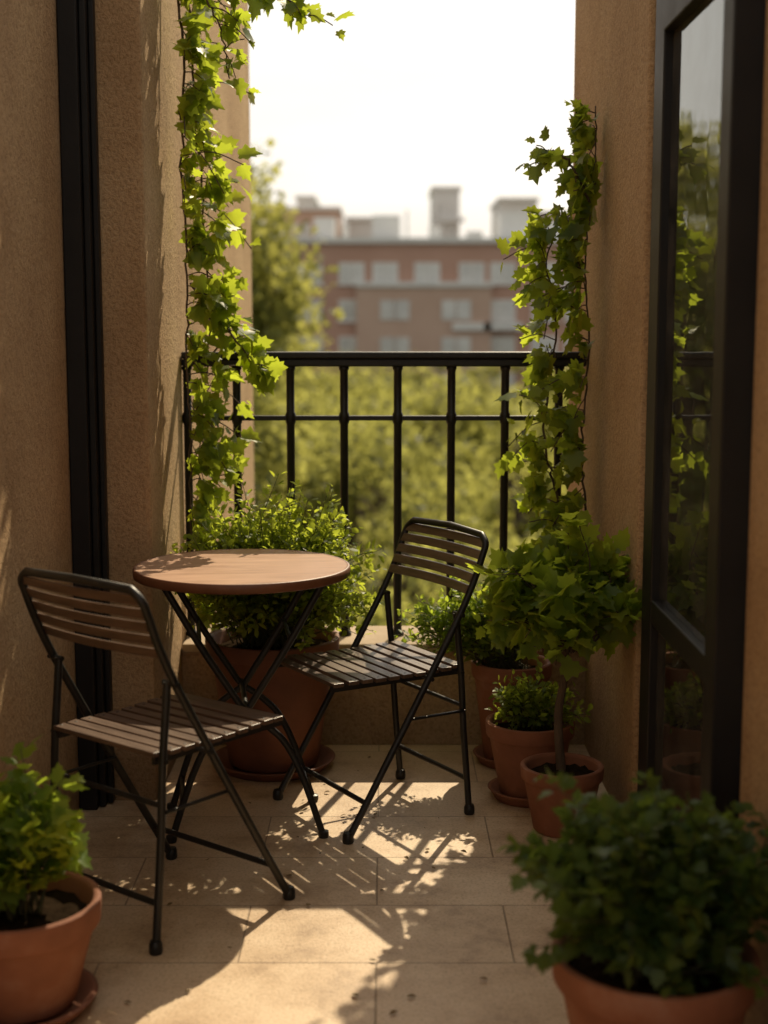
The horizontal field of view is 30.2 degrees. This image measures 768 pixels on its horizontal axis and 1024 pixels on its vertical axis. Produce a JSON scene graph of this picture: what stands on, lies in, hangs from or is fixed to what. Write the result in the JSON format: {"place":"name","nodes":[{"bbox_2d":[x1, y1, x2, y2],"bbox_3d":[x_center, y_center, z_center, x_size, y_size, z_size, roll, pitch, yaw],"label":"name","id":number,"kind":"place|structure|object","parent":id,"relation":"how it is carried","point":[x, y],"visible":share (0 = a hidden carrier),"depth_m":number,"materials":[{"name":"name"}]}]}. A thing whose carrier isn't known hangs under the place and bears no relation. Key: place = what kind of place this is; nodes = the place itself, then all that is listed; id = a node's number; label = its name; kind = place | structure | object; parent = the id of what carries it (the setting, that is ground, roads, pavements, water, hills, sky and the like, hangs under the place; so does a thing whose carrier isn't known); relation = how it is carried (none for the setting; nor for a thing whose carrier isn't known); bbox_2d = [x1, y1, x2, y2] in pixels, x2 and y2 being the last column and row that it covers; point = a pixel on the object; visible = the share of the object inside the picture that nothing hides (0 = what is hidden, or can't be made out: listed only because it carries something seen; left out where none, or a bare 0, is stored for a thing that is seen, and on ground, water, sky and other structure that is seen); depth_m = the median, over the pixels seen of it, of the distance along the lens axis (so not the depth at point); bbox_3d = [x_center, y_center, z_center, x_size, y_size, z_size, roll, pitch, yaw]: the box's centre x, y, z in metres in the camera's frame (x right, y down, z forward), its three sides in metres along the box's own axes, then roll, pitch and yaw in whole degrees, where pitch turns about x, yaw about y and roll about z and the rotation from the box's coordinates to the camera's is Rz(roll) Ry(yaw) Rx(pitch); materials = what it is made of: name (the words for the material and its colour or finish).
{"place":"outdoors","nodes":[
{"label":"outdoors","id":0,"kind":"place"},
{"bbox_2d":[69,745,606,1023],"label":"balcony floor","id":1,"kind":"structure","parent":0,"point":[447,932],"depth_m":3.36,"materials":[{"name":"tile"}]},
{"bbox_2d":[0,0,79,810],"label":"balcony wall","id":2,"kind":"structure","parent":1,"relation":"on","point":[35,514],"depth_m":3.50,"materials":[{"name":"paint"}]},
{"bbox_2d":[0,735,101,1023],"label":"potted geranium","id":3,"kind":"object","parent":1,"relation":"on","point":[50,911],"visible":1,"depth_m":2.78,"materials":[{"name":"ceramic"}]},
{"bbox_2d":[56,0,114,809],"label":"jamb","id":4,"kind":"object","parent":1,"relation":"on","point":[76,40],"visible":1,"depth_m":3.90,"materials":[{"name":"black metal"}]},
{"bbox_2d":[17,567,294,955],"bbox_3d":[-0.529,0.524,3.330,0.445,0.833,0.494,6,10,39],"label":"folding chair","id":5,"kind":"object","parent":1,"relation":"on","point":[165,728],"visible":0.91,"depth_m":3.21,"materials":[{"name":"black metal"}]},
{"bbox_2d":[95,0,254,799],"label":"stucco pillar","id":6,"kind":"structure","parent":1,"relation":"on","point":[139,66],"depth_m":4.07,"materials":[{"name":"beige paint"}]},
{"bbox_2d":[172,0,354,634],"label":"climbing vine","id":7,"kind":"object","parent":6,"relation":"attached to","point":[211,310],"visible":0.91,"depth_m":4.37,"materials":[{"name":"green plant"}]},
{"bbox_2d":[132,549,349,843],"bbox_3d":[-0.385,0.503,3.909,0.588,0.724,0.588,-1,8,-8],"label":"bistro table","id":8,"kind":"object","parent":1,"relation":"on","point":[238,571],"visible":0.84,"depth_m":3.79,"materials":[{"name":"brown wood"}]},
{"bbox_2d":[170,457,386,781],"bbox_3d":[-0.331,0.323,4.354,0.689,0.962,0.523,0,7,0],"label":"potted shrub","id":9,"kind":"object","parent":1,"relation":"on","point":[248,623],"visible":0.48,"depth_m":4.29,"materials":[{"name":"green plant"}]},
{"bbox_2d":[124,756,547,1014],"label":"fallen leaves","id":10,"kind":"object","parent":1,"relation":"on","point":[356,994],"visible":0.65,"depth_m":3.37,"materials":[{"name":"brown plant"}]},
{"bbox_2d":[273,517,488,844],"bbox_3d":[-0.012,0.445,4.030,0.494,0.808,0.445,-4,9,-31],"label":"folding chair","id":11,"kind":"object","parent":1,"relation":"on","point":[392,662],"visible":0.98,"depth_m":4.00,"materials":[{"name":"black metal"}]},
{"bbox_2d":[182,626,585,744],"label":"parapet","id":12,"kind":"structure","parent":1,"relation":"on","point":[363,716],"depth_m":4.66,"materials":[{"name":"paint"}]},
{"bbox_2d":[181,351,586,635],"bbox_3d":[-0.004,-0.056,4.693,1.322,0.941,0.064,0,7,0],"label":"iron railing","id":13,"kind":"object","parent":12,"relation":"on","point":[450,361],"visible":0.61,"depth_m":4.65,"materials":[{"name":"black metal"}]},
{"bbox_2d":[394,570,551,768],"bbox_3d":[0.307,0.484,4.459,0.558,0.615,0.295,0,7,0],"label":"potted shrub","id":14,"kind":"object","parent":1,"relation":"on","point":[489,665],"visible":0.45,"depth_m":4.40,"materials":[{"name":"green plant"}]},
{"bbox_2d":[485,661,592,807],"bbox_3d":[0.447,0.638,4.138,0.322,0.394,0.260,0,7,0],"label":"potted shrub","id":15,"kind":"object","parent":1,"relation":"on","point":[519,727],"visible":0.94,"depth_m":4.08,"materials":[{"name":"green plant"}]},
{"bbox_2d":[465,510,641,837],"bbox_3d":[0.521,0.431,3.826,0.612,0.889,0.440,0,7,0],"label":"potted sapling","id":16,"kind":"object","parent":1,"relation":"on","point":[564,593],"visible":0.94,"depth_m":3.75,"materials":[{"name":"plant"}]},
{"bbox_2d":[567,0,655,804],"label":"stucco pillar","id":17,"kind":"structure","parent":1,"relation":"on","point":[614,70],"depth_m":4.00,"materials":[{"name":"beige paint"}]},
{"bbox_2d":[493,98,602,552],"bbox_3d":[0.504,-0.942,4.296,0.342,2.551,0.348,3,8,19],"label":"climbing vine","id":18,"kind":"object","parent":17,"relation":"attached to","point":[581,184],"visible":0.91,"depth_m":4.29,"materials":[{"name":"green plant"}]},
{"bbox_2d":[497,766,767,1023],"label":"potted herb","id":19,"kind":"object","parent":1,"relation":"on","point":[657,907],"visible":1,"depth_m":2.38,"materials":[{"name":"plant"}]},
{"bbox_2d":[637,0,766,843],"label":"frame","id":20,"kind":"object","parent":1,"relation":"on","point":[715,663],"visible":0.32,"depth_m":2.72,"materials":[{"name":"black metal"}]},
{"bbox_2d":[657,0,723,821],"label":"panes","id":21,"kind":"object","parent":20,"relation":"attached to","point":[697,121],"visible":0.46,"depth_m":3.17,"materials":[{"name":"clear glass"}]},
{"bbox_2d":[738,0,767,1023],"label":"balcony wall","id":22,"kind":"structure","parent":1,"relation":"on","point":[754,773],"depth_m":2.61,"materials":[{"name":"paint"}]},
{"bbox_2d":[248,0,575,237],"label":"sky","id":23,"kind":"structure","parent":0,"point":[416,96],"materials":[{"name":"white"}]},
{"bbox_2d":[340,520,519,598],"bbox_3d":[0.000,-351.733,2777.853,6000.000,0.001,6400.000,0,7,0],"label":"ground","id":24,"kind":"structure","parent":0,"point":[389,551],"depth_m":86.03,"materials":[{"name":"green plant"}]},
{"bbox_2d":[254,391,305,441],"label":"deciduous tree","id":25,"kind":"object","parent":24,"relation":"on","point":[265,410],"depth_m":60.75,"materials":[{"name":"green plant"}]},
{"bbox_2d":[280,375,310,396],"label":"deciduous tree","id":26,"kind":"object","parent":24,"relation":"on","point":[301,388],"depth_m":97.69,"materials":[{"name":"green plant"}]},
{"bbox_2d":[250,138,344,513],"bbox_3d":[-5.970,-0.987,36.390,10.420,19.258,9.684,-3,8,-23],"label":"deciduous tree","id":27,"kind":"object","parent":24,"relation":"on","point":[276,311],"visible":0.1,"depth_m":34.37,"materials":[{"name":"green plant"}]},
{"bbox_2d":[264,210,341,237],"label":"walls","id":28,"kind":"structure","parent":24,"relation":"on","point":[302,216],"depth_m":171.81,"materials":[{"name":"brick"}]},
{"bbox_2d":[268,224,310,237],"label":"window frames","id":29,"kind":"structure","parent":28,"relation":"in","point":[301,232],"depth_m":171.96,"materials":[{"name":"grey"}]},
{"bbox_2d":[269,225,309,237],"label":"window panes","id":30,"kind":"object","parent":29,"relation":"in","point":[306,233],"visible":0.02,"depth_m":171.99,"materials":[{"name":"grey glass"}]},
{"bbox_2d":[268,206,343,217],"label":"ledges","id":31,"kind":"object","parent":28,"relation":"attached to","point":[339,208],"visible":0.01,"depth_m":171.35,"materials":[{"name":"concrete"}]},
{"bbox_2d":[297,199,316,205],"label":"walls","id":32,"kind":"structure","parent":24,"relation":"on","point":[306,202],"depth_m":188.27,"materials":[{"name":"concrete"}]},
{"bbox_2d":[295,195,319,205],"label":"ledges","id":33,"kind":"object","parent":32,"relation":"attached to","point":[314,197],"visible":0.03,"depth_m":187.84,"materials":[{"name":"concrete"}]},
{"bbox_2d":[262,369,354,438],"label":"deciduous tree","id":34,"kind":"object","parent":24,"relation":"on","point":[329,387],"visible":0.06,"depth_m":77.74,"materials":[{"name":"green plant"}]},
{"bbox_2d":[258,460,366,543],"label":"deciduous tree","id":35,"kind":"object","parent":24,"relation":"on","point":[296,494],"visible":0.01,"depth_m":46.78,"materials":[{"name":"green plant"}]},
{"bbox_2d":[257,388,426,542],"bbox_3d":[-3.811,0.066,61.167,10.532,10.788,10.844,2,8,14],"label":"deciduous tree","id":36,"kind":"object","parent":24,"relation":"on","point":[320,432],"visible":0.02,"depth_m":60.57,"materials":[{"name":"green plant"}]},
{"bbox_2d":[283,350,414,425],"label":"deciduous tree","id":37,"kind":"object","parent":24,"relation":"on","point":[379,372],"visible":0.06,"depth_m":99.42,"materials":[{"name":"green plant"}]},
{"bbox_2d":[347,221,371,237],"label":"walls","id":38,"kind":"structure","parent":24,"relation":"on","point":[360,229],"depth_m":176.93,"materials":[{"name":"concrete"}]},
{"bbox_2d":[345,217,371,222],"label":"ledges","id":39,"kind":"object","parent":38,"relation":"on","point":[358,219],"visible":0.36,"depth_m":176.43,"materials":[{"name":"concrete"}]},
{"bbox_2d":[297,367,441,519],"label":"deciduous tree","id":40,"kind":"object","parent":24,"relation":"on","point":[376,383],"visible":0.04,"depth_m":78.11,"materials":[{"name":"green plant"}]},
{"bbox_2d":[254,394,517,598],"bbox_3d":[-0.783,1.635,47.843,11.212,11.154,10.890,-4,9,-31],"label":"deciduous tree","id":41,"kind":"object","parent":24,"relation":"on","point":[373,465],"visible":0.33,"depth_m":46.01,"materials":[{"name":"green plant"}]},
{"bbox_2d":[371,367,463,509],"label":"deciduous tree","id":42,"kind":"object","parent":24,"relation":"on","point":[417,377],"visible":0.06,"depth_m":99.27,"materials":[{"name":"green plant"}]},
{"bbox_2d":[310,531,530,625],"bbox_3d":[1.542,4.986,28.984,9.182,9.405,9.453,-4,8,-27],"label":"deciduous tree","id":43,"kind":"object","parent":24,"relation":"on","point":[379,618],"visible":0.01,"depth_m":27.72,"materials":[{"name":"green plant"}]},
{"bbox_2d":[280,243,567,392],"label":"walls","id":44,"kind":"structure","parent":24,"relation":"on","point":[449,257],"depth_m":118.33,"materials":[{"name":"brick"}]},
{"bbox_2d":[267,263,568,393],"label":"window frames","id":45,"kind":"structure","parent":44,"relation":"attached to","point":[351,319],"depth_m":118.47,"materials":[{"name":"grey"}]},
{"bbox_2d":[268,264,569,391],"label":"window panes","id":46,"kind":"object","parent":45,"relation":"in","point":[433,276],"visible":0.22,"depth_m":118.42,"materials":[{"name":"grey glass"}]},
{"bbox_2d":[276,238,570,329],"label":"ledges","id":47,"kind":"object","parent":44,"relation":"attached to","point":[482,326],"visible":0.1,"depth_m":117.74,"materials":[{"name":"concrete"}]},
{"bbox_2d":[314,210,560,237],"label":"rooftop structures","id":48,"kind":"object","parent":47,"relation":"on","point":[388,226],"visible":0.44,"depth_m":121.84,"materials":[{"name":"concrete"}]},
{"bbox_2d":[355,282,492,398],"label":"projecting bay","id":49,"kind":"object","parent":24,"relation":"on","point":[425,327],"visible":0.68,"depth_m":118.09,"materials":[{"name":"brown brick"}]},
{"bbox_2d":[380,300,470,392],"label":"bay windows","id":50,"kind":"structure","parent":49,"relation":"attached to","point":[402,313],"depth_m":118.02,"materials":[{"name":"grey glass"}]},
{"bbox_2d":[335,473,513,623],"bbox_3d":[0.176,3.862,36.206,6.818,9.672,6.658,-1,8,-5],"label":"deciduous tree","id":51,"kind":"object","parent":24,"relation":"on","point":[411,504],"visible":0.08,"depth_m":35.93,"materials":[{"name":"green plant"}]},
{"bbox_2d":[428,186,464,237],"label":"concrete apartment tower","id":52,"kind":"structure","parent":24,"relation":"on","point":[445,208],"depth_m":186.34,"materials":[{"name":"grey concrete"}]},
{"bbox_2d":[436,202,455,237],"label":"window frames","id":53,"kind":"structure","parent":52,"relation":"in","point":[436,202],"depth_m":186.46,"materials":[{"name":"grey"}]},
{"bbox_2d":[437,203,454,237],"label":"window panes","id":54,"kind":"structure","parent":52,"relation":"in","point":[451,209],"depth_m":186.42,"materials":[{"name":"grey glass"}]},
{"bbox_2d":[330,367,565,544],"bbox_3d":[2.281,-0.356,60.704,11.477,11.756,11.817,-4,8,-28],"label":"deciduous tree","id":55,"kind":"object","parent":24,"relation":"on","point":[470,428],"visible":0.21,"depth_m":59.84,"materials":[{"name":"green plant"}]},
{"bbox_2d":[428,367,532,503],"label":"deciduous tree","id":56,"kind":"object","parent":24,"relation":"on","point":[474,374],"visible":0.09,"depth_m":78.05,"materials":[{"name":"green plant"}]},
{"bbox_2d":[426,529,542,606],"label":"deciduous tree","id":57,"kind":"object","parent":24,"relation":"on","point":[514,543],"depth_m":33.89,"materials":[{"name":"green plant"}]},
{"bbox_2d":[416,401,566,548],"bbox_3d":[4.475,1.484,50.138,7.406,10.758,7.584,3,8,19],"label":"deciduous tree","id":58,"kind":"object","parent":24,"relation":"on","point":[524,517],"visible":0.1,"depth_m":50.13,"materials":[{"name":"green plant"}]},
{"bbox_2d":[491,201,536,237],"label":"walls","id":59,"kind":"structure","parent":24,"relation":"on","point":[508,206],"depth_m":176.59,"materials":[{"name":"concrete"}]},
{"bbox_2d":[490,197,538,209],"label":"ledges","id":60,"kind":"object","parent":59,"relation":"attached to","point":[496,202],"visible":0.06,"depth_m":176.11,"materials":[{"name":"concrete"}]},
{"bbox_2d":[463,383,568,520],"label":"deciduous tree","id":61,"kind":"object","parent":24,"relation":"on","point":[525,402],"visible":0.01,"depth_m":62.44,"materials":[{"name":"green plant"}]},
{"bbox_2d":[474,367,565,410],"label":"deciduous tree","id":62,"kind":"object","parent":24,"relation":"on","point":[516,370],"visible":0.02,"depth_m":97.76,"materials":[{"name":"green plant"}]},
{"bbox_2d":[518,516,539,542],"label":"deciduous tree","id":63,"kind":"object","parent":24,"relation":"on","point":[522,529],"depth_m":49.15,"materials":[{"name":"green plant"}]},
{"bbox_2d":[542,367,568,413],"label":"deciduous tree","id":64,"kind":"object","parent":24,"relation":"on","point":[554,394],"depth_m":80.27,"materials":[{"name":"green plant"}]},
{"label":"walls","id":65,"kind":"object","parent":24,"relation":"on","visible":0},
{"bbox_2d":[539,211,567,214],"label":"ledges","id":66,"kind":"object","parent":65,"relation":"attached to","point":[542,212],"depth_m":182.20,"materials":[{"name":"concrete"}]}
]}

